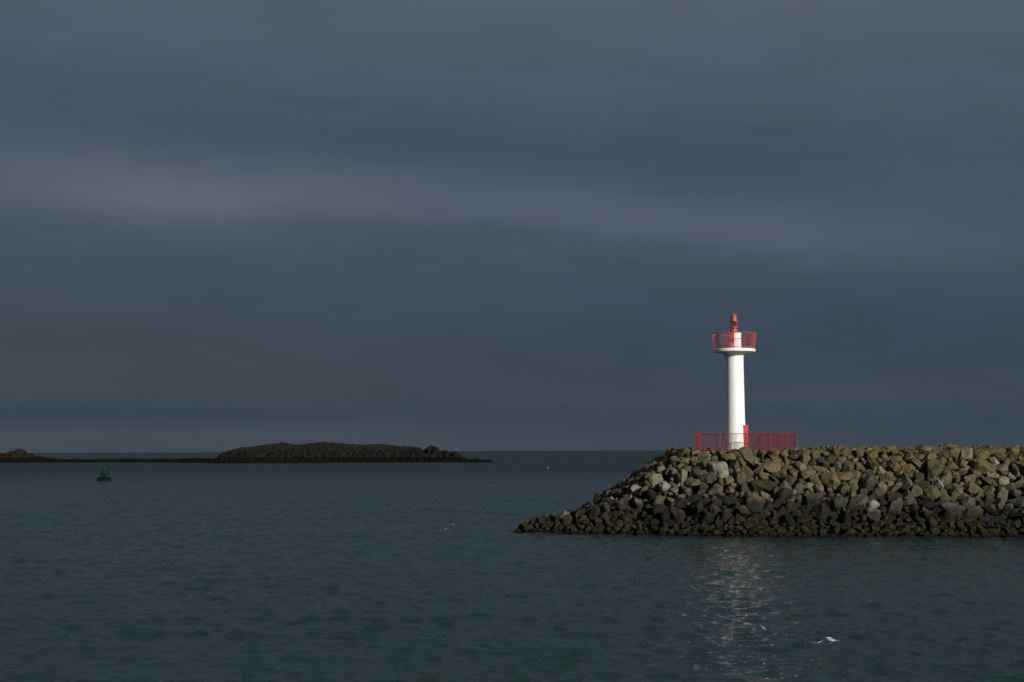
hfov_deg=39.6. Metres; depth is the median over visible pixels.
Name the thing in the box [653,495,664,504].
boulder
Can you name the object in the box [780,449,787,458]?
boulder
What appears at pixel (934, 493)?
boulder
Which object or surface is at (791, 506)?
boulder
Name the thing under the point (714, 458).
boulder
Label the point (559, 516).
boulder
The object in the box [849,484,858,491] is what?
boulder
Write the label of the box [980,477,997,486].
boulder
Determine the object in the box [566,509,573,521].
boulder
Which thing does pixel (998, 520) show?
boulder
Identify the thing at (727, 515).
boulder
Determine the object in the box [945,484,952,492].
boulder
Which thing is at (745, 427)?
door
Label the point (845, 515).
boulder
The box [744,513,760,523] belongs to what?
boulder
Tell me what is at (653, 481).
boulder
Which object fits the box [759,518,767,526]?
boulder
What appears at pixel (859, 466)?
boulder
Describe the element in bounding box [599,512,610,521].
boulder
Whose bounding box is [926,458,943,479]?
boulder
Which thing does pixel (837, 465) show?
boulder
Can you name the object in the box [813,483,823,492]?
boulder
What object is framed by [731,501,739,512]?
boulder
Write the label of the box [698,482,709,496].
boulder
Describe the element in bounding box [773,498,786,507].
boulder
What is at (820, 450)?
boulder
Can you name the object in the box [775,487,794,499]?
boulder
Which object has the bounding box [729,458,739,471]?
boulder
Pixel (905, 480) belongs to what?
boulder
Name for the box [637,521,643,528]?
boulder
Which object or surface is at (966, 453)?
boulder
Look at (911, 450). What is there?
boulder
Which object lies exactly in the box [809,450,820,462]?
boulder
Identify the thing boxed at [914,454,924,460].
boulder
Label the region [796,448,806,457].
boulder
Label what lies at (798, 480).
boulder
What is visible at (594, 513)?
boulder
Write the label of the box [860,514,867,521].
boulder
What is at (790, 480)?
boulder
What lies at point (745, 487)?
boulder
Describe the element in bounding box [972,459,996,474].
boulder
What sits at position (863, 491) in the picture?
boulder
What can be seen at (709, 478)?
boulder
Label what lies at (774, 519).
boulder
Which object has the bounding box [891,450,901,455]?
boulder
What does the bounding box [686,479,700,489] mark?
boulder
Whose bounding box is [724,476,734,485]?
boulder
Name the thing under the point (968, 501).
boulder
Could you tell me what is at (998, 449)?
boulder
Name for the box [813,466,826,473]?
boulder
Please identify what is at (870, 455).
boulder
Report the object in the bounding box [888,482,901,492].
boulder
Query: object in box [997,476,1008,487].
boulder
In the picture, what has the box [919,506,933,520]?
boulder
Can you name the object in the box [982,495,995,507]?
boulder
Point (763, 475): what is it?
boulder
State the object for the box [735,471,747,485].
boulder
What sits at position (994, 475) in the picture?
boulder
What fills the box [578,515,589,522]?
boulder
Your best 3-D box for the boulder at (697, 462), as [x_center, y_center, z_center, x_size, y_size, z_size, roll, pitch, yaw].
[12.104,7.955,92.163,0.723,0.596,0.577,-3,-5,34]
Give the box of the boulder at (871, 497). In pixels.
[868,494,875,500]
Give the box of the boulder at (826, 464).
[822,461,829,468]
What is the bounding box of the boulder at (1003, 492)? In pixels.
[996,487,1007,500]
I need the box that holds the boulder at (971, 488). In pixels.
[963,481,983,496]
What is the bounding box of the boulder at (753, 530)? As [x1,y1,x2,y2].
[748,527,758,533]
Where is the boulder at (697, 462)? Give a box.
[692,459,701,466]
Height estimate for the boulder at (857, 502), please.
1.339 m
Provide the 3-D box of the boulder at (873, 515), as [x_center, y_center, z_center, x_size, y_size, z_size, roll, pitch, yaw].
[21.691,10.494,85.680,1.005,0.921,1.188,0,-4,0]
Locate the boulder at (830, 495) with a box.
[824,492,834,498]
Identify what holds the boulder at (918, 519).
on the breakwater embankment
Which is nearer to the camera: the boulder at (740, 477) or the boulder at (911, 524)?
the boulder at (911, 524)
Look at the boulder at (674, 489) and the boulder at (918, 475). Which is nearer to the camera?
the boulder at (918, 475)
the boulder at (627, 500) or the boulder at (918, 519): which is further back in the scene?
the boulder at (627, 500)
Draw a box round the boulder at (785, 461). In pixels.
[782,457,790,464]
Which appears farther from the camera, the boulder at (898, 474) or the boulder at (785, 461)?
the boulder at (785, 461)
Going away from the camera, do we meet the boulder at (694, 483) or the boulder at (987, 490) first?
the boulder at (987, 490)
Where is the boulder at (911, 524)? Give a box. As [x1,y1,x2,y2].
[908,522,916,529]
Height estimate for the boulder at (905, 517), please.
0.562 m
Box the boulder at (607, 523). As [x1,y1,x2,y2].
[604,520,614,527]
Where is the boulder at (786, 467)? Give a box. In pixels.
[783,464,792,471]
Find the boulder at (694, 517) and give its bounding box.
[691,514,701,521]
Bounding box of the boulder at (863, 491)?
[857,488,867,494]
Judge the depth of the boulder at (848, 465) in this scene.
90.04 m
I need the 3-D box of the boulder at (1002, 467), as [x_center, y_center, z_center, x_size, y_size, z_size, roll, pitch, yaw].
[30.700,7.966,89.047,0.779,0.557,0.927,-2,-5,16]
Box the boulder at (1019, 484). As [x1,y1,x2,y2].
[1014,479,1023,488]
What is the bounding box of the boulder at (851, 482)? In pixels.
[847,479,857,485]
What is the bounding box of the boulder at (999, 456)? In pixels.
[991,452,1006,460]
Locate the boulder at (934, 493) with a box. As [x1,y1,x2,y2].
[924,486,942,502]
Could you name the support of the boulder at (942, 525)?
on the boulder rubble
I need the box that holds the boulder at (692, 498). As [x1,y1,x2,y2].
[687,495,702,502]
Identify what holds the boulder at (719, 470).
on the breakwater embankment
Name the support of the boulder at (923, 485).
on the breakwater embankment
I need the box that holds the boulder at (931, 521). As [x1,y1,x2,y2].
[926,516,938,527]
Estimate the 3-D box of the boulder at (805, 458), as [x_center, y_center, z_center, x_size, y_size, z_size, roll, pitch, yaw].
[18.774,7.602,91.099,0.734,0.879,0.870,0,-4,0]
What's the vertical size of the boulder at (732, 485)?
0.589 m
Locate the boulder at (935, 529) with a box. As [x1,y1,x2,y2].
[929,525,939,533]
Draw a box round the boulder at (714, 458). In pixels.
[710,455,718,461]
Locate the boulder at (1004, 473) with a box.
[999,471,1010,478]
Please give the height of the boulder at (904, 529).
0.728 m
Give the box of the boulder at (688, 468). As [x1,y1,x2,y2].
[680,465,692,474]
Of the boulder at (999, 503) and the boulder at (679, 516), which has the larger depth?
the boulder at (679, 516)
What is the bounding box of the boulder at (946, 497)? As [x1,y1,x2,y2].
[939,494,951,502]
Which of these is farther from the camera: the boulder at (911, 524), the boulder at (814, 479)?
the boulder at (814, 479)
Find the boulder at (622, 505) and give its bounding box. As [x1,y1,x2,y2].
[614,500,630,510]
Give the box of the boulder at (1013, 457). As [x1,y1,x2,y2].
[1006,452,1017,464]
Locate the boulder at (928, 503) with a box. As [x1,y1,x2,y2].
[921,498,935,509]
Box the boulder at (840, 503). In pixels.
[831,496,848,511]
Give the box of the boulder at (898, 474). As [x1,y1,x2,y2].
[894,470,902,478]
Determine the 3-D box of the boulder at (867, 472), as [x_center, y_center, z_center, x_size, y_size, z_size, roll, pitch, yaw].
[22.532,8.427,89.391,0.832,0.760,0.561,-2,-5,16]
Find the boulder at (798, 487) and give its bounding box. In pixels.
[792,483,803,492]
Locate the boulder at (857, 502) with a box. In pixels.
[847,494,867,512]
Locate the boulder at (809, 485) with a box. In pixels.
[804,483,813,491]
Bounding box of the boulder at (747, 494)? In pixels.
[744,491,759,499]
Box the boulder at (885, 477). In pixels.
[879,471,896,484]
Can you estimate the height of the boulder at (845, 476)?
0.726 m
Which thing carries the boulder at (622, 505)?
on the breakwater embankment
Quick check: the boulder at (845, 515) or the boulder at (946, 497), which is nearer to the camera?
the boulder at (845, 515)
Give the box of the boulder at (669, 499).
[665,497,675,501]
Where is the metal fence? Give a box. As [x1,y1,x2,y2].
[695,433,796,450]
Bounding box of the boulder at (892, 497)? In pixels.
[887,493,902,503]
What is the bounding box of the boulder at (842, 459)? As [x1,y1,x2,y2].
[839,456,846,463]
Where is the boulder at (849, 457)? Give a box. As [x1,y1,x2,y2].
[846,455,853,460]
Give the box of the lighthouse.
[712,313,756,450]
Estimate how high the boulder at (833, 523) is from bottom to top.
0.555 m
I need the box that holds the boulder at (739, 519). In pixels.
[734,513,745,524]
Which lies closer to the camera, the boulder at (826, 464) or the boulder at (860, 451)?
the boulder at (826, 464)
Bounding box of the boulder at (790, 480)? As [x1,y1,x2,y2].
[784,475,795,485]
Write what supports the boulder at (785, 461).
on the breakwater embankment
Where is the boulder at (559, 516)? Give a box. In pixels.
[555,513,564,524]
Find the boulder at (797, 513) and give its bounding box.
[793,510,801,518]
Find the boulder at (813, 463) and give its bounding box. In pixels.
[809,461,815,467]
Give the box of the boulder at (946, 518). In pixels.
[938,511,956,526]
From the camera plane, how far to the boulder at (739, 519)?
85.77 m
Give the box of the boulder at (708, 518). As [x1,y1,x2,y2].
[701,512,714,525]
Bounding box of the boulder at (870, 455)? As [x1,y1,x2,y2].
[865,450,877,461]
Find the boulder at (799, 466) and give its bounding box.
[794,461,806,474]
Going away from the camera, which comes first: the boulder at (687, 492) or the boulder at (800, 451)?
the boulder at (687, 492)
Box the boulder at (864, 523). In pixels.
[860,520,868,527]
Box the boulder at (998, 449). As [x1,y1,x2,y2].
[990,446,1005,453]
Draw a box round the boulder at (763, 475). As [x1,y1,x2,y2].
[758,472,769,479]
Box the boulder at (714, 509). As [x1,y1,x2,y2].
[709,504,720,518]
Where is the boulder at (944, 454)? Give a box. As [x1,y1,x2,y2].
[937,451,948,459]
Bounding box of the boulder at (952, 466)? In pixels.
[946,462,958,471]
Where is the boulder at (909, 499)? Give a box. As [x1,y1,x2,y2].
[902,494,916,505]
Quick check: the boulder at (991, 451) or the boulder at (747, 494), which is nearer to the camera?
the boulder at (747, 494)
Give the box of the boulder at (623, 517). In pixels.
[618,513,632,526]
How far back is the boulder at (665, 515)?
87.28 m
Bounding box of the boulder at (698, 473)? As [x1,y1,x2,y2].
[693,469,706,478]
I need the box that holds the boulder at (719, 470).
[707,461,729,479]
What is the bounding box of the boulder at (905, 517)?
[901,512,914,521]
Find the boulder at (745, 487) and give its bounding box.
[740,483,750,492]
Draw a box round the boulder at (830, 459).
[824,454,835,464]
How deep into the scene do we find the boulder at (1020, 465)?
88.87 m
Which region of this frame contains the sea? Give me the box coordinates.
[0,450,1023,681]
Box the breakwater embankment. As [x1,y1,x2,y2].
[530,458,1023,536]
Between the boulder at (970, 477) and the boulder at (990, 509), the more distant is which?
the boulder at (970, 477)
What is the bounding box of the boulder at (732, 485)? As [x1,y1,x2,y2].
[728,482,736,488]
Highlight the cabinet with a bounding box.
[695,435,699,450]
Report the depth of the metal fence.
93.33 m
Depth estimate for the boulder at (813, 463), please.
90.69 m
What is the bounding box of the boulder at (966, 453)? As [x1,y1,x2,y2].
[961,448,972,460]
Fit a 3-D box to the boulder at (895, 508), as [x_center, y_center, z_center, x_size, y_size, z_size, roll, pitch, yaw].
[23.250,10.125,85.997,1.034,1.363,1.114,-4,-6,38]
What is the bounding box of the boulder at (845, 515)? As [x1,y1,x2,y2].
[839,510,850,521]
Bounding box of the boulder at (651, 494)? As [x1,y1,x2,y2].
[646,489,657,499]
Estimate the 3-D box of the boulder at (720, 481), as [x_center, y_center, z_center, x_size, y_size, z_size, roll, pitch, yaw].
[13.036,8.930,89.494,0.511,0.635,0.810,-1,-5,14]
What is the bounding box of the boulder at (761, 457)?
[759,452,763,460]
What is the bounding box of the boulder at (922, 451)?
[920,447,930,453]
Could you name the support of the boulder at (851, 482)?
on the breakwater embankment
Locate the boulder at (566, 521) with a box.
[562,516,570,526]
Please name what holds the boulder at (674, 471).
on the breakwater embankment
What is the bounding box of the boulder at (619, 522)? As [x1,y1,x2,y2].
[614,519,622,527]
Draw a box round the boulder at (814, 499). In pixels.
[806,493,822,510]
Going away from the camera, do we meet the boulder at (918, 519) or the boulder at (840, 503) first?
the boulder at (918, 519)
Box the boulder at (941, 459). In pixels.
[938,456,946,464]
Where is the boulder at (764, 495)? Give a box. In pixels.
[758,491,769,501]
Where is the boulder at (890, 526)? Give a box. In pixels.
[885,523,895,529]
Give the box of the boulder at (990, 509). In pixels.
[984,504,995,515]
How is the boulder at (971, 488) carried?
on the breakwater embankment
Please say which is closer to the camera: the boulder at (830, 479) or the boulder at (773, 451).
the boulder at (830, 479)
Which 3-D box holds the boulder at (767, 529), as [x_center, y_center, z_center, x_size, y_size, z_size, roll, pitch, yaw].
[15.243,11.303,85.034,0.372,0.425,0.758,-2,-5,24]
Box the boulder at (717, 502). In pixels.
[707,499,721,508]
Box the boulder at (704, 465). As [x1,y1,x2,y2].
[700,460,710,471]
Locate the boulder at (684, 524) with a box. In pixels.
[680,521,689,528]
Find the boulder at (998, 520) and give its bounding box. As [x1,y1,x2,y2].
[992,515,1003,524]
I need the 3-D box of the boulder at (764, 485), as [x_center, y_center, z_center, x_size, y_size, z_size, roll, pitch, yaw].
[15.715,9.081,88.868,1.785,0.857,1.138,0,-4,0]
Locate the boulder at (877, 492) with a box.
[870,488,885,499]
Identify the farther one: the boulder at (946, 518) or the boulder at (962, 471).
the boulder at (962, 471)
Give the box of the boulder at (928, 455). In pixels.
[924,450,937,461]
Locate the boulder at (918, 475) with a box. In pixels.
[913,472,924,480]
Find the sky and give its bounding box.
[0,0,1023,452]
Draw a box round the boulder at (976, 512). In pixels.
[965,506,982,518]
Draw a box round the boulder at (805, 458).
[799,453,810,465]
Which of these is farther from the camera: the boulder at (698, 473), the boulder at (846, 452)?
the boulder at (846, 452)
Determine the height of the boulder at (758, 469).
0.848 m
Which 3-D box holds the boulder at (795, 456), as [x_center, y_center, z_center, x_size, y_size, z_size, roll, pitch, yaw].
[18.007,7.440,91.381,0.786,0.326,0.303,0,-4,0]
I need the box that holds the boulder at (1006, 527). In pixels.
[1000,523,1010,530]
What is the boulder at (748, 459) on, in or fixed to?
on the breakwater embankment
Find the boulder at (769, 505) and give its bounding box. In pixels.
[765,500,772,514]
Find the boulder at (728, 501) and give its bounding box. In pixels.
[720,495,736,508]
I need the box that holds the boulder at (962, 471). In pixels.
[956,468,968,475]
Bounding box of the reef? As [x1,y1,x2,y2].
[0,449,213,462]
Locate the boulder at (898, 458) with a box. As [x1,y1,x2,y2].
[887,455,903,463]
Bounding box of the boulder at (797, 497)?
[789,493,802,504]
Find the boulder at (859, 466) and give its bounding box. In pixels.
[854,462,865,471]
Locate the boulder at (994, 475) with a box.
[990,473,998,479]
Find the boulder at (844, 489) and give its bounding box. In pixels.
[838,483,849,496]
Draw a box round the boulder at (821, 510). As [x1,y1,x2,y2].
[813,502,830,521]
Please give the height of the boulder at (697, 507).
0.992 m
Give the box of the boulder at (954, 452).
[945,447,963,458]
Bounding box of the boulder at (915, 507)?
[909,503,919,513]
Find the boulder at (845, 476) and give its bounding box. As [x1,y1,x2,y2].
[835,471,852,481]
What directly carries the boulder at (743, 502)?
on the breakwater embankment
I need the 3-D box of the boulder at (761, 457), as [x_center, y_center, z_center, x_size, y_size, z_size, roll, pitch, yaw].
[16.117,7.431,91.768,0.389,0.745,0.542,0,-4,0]
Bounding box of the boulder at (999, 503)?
[992,497,1005,511]
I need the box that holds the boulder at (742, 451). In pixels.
[738,447,753,457]
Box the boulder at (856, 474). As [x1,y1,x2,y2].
[850,470,860,479]
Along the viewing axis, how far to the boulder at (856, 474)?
88.97 m
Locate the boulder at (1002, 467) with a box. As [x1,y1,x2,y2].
[996,464,1008,472]
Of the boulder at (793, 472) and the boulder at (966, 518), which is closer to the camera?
the boulder at (966, 518)
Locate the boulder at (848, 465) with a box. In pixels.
[842,459,854,471]
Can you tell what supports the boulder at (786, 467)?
on the boulder at (782, 473)
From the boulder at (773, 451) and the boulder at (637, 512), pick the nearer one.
the boulder at (637, 512)
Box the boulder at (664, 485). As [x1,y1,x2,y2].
[659,481,670,491]
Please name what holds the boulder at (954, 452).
on the breakwater embankment
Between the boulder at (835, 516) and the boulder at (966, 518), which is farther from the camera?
the boulder at (835, 516)
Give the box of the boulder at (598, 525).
[595,522,604,529]
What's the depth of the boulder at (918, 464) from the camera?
89.64 m
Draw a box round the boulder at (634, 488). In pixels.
[630,484,639,497]
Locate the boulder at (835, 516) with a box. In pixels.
[830,512,839,520]
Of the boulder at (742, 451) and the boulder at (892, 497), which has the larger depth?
the boulder at (742, 451)
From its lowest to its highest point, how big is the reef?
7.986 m
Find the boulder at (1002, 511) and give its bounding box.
[998,509,1006,514]
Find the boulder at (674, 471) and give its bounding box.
[670,467,677,481]
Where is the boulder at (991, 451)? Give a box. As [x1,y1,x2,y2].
[985,448,993,454]
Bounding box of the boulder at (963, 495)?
[958,492,968,501]
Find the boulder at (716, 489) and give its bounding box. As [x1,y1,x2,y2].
[706,483,722,497]
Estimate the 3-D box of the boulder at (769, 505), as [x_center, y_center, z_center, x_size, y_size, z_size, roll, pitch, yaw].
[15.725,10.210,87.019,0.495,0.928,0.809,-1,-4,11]
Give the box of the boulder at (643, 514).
[640,510,647,519]
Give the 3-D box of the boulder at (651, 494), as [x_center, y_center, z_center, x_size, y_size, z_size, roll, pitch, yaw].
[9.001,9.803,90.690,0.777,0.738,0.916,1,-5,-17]
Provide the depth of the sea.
54.05 m
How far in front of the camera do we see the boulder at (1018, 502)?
85.51 m
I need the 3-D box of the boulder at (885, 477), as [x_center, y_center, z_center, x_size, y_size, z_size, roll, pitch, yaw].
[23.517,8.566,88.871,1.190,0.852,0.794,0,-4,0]
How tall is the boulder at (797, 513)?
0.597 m
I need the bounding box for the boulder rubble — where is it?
[515,443,1023,537]
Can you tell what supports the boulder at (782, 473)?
on the breakwater embankment
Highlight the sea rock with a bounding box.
[460,458,493,462]
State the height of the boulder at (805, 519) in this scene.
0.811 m
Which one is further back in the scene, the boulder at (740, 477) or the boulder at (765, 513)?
the boulder at (740, 477)
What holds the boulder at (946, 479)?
on the breakwater embankment
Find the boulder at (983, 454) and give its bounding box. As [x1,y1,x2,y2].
[973,450,991,459]
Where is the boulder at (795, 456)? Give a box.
[789,454,798,458]
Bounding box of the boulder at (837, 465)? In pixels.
[831,460,841,472]
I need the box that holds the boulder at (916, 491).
[911,484,922,499]
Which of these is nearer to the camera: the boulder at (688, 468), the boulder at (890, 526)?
the boulder at (890, 526)
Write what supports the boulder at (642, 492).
on the breakwater embankment
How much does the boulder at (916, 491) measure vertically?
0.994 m
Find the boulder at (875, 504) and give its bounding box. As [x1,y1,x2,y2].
[867,500,879,508]
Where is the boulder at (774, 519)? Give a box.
[769,512,778,526]
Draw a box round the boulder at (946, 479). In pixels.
[938,473,953,485]
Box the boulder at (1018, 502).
[1005,496,1023,507]
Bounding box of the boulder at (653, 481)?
[645,473,662,490]
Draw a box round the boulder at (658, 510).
[652,504,671,520]
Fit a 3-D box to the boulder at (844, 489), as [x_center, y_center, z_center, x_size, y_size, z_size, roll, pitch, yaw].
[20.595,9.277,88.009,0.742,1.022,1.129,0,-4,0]
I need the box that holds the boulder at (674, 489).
[669,483,679,493]
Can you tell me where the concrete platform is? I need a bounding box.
[691,451,796,459]
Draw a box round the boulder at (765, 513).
[761,509,770,519]
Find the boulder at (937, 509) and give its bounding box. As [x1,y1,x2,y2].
[931,503,941,514]
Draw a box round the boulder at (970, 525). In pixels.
[966,521,976,531]
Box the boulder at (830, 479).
[820,471,840,490]
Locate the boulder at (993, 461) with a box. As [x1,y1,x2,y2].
[986,457,998,465]
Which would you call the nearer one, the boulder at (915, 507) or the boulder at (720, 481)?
the boulder at (915, 507)
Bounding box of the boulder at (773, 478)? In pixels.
[770,475,780,485]
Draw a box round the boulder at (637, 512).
[631,508,641,519]
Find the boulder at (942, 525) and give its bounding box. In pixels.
[939,522,947,531]
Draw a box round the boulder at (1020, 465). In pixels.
[1015,459,1023,473]
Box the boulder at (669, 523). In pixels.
[663,519,673,529]
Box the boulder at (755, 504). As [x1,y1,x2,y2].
[745,496,765,514]
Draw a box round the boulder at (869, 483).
[859,474,877,493]
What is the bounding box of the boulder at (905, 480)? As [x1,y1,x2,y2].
[890,472,912,490]
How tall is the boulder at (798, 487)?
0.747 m
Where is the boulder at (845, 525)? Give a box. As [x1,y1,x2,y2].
[839,520,851,532]
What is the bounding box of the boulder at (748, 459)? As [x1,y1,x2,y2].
[743,454,758,467]
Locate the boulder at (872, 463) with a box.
[866,459,878,469]
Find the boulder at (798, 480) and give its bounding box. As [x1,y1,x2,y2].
[795,478,805,484]
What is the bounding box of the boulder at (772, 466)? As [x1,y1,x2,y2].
[762,458,782,473]
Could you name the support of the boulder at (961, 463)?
on the breakwater embankment
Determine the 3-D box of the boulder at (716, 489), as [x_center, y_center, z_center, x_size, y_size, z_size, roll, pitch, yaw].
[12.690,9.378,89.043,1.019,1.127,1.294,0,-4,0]
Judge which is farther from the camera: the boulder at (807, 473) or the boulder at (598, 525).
the boulder at (807, 473)
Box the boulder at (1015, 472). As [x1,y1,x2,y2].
[1011,466,1019,479]
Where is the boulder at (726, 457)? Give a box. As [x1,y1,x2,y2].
[720,452,735,463]
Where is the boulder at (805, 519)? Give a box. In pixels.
[796,514,811,525]
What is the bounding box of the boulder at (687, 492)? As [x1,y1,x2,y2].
[681,488,691,496]
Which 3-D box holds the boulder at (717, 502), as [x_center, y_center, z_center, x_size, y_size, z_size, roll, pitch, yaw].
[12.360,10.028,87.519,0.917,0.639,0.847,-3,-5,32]
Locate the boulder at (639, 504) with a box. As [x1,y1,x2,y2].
[633,499,645,510]
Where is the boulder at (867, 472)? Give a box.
[863,469,876,477]
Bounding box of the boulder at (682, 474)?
[677,469,687,485]
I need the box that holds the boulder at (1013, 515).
[1008,511,1023,520]
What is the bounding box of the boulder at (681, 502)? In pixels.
[675,497,689,507]
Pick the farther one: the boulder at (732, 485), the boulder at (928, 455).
the boulder at (928, 455)
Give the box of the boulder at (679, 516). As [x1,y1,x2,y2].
[672,510,686,523]
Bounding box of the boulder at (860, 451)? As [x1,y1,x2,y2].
[856,447,866,458]
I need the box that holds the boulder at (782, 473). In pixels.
[777,469,787,480]
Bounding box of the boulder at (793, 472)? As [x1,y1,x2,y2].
[789,468,798,482]
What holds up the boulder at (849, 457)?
on the breakwater embankment
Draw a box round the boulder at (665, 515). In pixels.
[660,509,671,522]
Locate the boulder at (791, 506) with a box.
[786,500,797,512]
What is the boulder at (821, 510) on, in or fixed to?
on the breakwater embankment
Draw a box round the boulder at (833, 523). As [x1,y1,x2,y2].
[827,519,840,527]
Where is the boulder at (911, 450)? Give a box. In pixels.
[904,447,918,454]
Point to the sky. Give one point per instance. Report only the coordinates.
(449, 225)
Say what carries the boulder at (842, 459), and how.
on the breakwater embankment
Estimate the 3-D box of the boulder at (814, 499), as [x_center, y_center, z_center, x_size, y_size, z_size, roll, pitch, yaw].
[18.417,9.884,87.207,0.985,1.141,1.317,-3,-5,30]
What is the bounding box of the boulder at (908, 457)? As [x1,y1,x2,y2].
[904,451,914,463]
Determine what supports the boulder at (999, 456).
on the breakwater embankment
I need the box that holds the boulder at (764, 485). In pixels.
[749,479,777,492]
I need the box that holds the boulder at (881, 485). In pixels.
[877,482,886,494]
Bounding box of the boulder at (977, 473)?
[969,470,980,478]
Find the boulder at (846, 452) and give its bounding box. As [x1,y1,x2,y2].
[841,448,851,456]
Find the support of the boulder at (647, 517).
on the breakwater embankment
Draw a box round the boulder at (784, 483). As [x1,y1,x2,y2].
[778,480,791,490]
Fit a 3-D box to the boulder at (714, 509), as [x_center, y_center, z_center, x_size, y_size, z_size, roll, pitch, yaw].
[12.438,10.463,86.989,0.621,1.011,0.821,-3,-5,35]
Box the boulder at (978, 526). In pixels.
[976,522,984,529]
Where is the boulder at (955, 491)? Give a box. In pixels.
[949,487,962,499]
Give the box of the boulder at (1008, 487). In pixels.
[997,485,1011,493]
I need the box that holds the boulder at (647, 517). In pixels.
[643,514,653,521]
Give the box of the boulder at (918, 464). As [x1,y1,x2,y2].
[911,458,924,473]
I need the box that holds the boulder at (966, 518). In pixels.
[960,515,977,527]
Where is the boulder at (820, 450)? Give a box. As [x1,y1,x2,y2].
[816,448,825,458]
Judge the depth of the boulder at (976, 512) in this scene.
85.03 m
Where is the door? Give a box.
[743,425,748,446]
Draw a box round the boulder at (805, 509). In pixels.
[799,505,812,513]
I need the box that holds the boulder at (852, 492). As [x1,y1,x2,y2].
[847,489,856,501]
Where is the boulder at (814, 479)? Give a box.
[809,474,821,483]
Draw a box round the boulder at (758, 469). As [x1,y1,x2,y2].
[753,465,763,476]
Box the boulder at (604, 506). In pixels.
[599,502,611,513]
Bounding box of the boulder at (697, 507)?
[690,499,703,513]
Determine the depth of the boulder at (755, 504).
86.79 m
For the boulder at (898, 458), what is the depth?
90.62 m
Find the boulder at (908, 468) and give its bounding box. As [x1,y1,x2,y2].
[902,464,915,473]
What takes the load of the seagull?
on the sea
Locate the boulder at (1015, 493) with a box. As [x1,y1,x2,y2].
[1009,489,1021,498]
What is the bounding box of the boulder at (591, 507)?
[586,504,597,516]
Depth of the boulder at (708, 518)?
86.08 m
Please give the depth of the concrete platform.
93.14 m
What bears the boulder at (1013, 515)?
on the breakwater embankment
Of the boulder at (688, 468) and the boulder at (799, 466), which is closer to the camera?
the boulder at (799, 466)
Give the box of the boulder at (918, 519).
[913,516,924,524]
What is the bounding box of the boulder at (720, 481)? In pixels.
[717,478,723,486]
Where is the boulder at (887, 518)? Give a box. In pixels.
[882,512,895,524]
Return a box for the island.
[208,441,466,462]
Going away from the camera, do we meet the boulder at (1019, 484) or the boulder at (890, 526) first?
the boulder at (890, 526)
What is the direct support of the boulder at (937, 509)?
on the breakwater embankment
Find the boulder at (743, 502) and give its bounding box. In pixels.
[737,499,746,504]
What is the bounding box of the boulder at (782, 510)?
[777,506,788,517]
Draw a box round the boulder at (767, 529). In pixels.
[763,527,770,532]
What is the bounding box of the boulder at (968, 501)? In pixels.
[960,496,974,507]
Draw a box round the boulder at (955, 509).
[938,502,967,516]
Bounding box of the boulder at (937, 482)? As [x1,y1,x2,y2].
[931,477,944,489]
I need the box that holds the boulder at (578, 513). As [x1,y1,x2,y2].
[573,509,583,520]
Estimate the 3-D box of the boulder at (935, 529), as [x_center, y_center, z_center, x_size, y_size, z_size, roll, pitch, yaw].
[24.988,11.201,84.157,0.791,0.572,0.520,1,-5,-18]
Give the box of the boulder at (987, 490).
[982,486,997,497]
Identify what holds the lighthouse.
on the concrete platform
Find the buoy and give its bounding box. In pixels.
[97,468,111,480]
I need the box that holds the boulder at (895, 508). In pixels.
[887,497,902,517]
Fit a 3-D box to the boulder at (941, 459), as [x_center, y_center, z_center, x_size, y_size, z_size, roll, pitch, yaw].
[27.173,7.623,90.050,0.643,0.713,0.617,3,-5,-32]
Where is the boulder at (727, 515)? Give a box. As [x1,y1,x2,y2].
[722,509,732,522]
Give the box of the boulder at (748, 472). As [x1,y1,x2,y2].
[741,468,754,477]
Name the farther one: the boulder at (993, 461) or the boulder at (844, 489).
the boulder at (993, 461)
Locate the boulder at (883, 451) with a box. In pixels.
[879,449,885,457]
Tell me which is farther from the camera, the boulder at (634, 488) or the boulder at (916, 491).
the boulder at (634, 488)
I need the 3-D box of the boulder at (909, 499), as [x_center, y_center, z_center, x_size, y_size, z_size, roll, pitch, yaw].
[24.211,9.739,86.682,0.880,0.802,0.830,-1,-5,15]
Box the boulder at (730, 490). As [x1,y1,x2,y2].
[726,486,734,493]
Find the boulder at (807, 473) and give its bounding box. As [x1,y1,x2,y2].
[801,468,815,479]
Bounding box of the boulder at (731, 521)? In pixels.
[727,517,733,525]
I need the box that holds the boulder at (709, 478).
[700,472,716,484]
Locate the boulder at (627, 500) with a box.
[619,497,632,505]
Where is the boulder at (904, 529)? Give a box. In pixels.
[897,523,910,534]
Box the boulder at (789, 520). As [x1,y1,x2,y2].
[784,513,796,528]
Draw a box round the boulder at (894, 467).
[886,462,901,473]
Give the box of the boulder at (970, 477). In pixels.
[962,474,975,482]
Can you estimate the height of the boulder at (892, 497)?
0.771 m
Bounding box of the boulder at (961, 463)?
[957,459,967,467]
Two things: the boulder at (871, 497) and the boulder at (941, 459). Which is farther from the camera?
the boulder at (941, 459)
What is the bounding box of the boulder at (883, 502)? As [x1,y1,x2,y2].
[879,495,888,507]
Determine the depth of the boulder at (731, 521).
85.76 m
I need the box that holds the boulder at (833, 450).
[831,447,842,454]
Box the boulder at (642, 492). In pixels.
[638,487,648,499]
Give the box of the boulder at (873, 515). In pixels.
[862,508,880,522]
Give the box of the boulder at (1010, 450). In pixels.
[1005,445,1018,456]
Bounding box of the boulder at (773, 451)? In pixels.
[768,447,780,458]
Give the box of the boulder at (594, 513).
[588,507,600,521]
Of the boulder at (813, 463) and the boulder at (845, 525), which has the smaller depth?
the boulder at (845, 525)
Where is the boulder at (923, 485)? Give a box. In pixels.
[915,480,930,493]

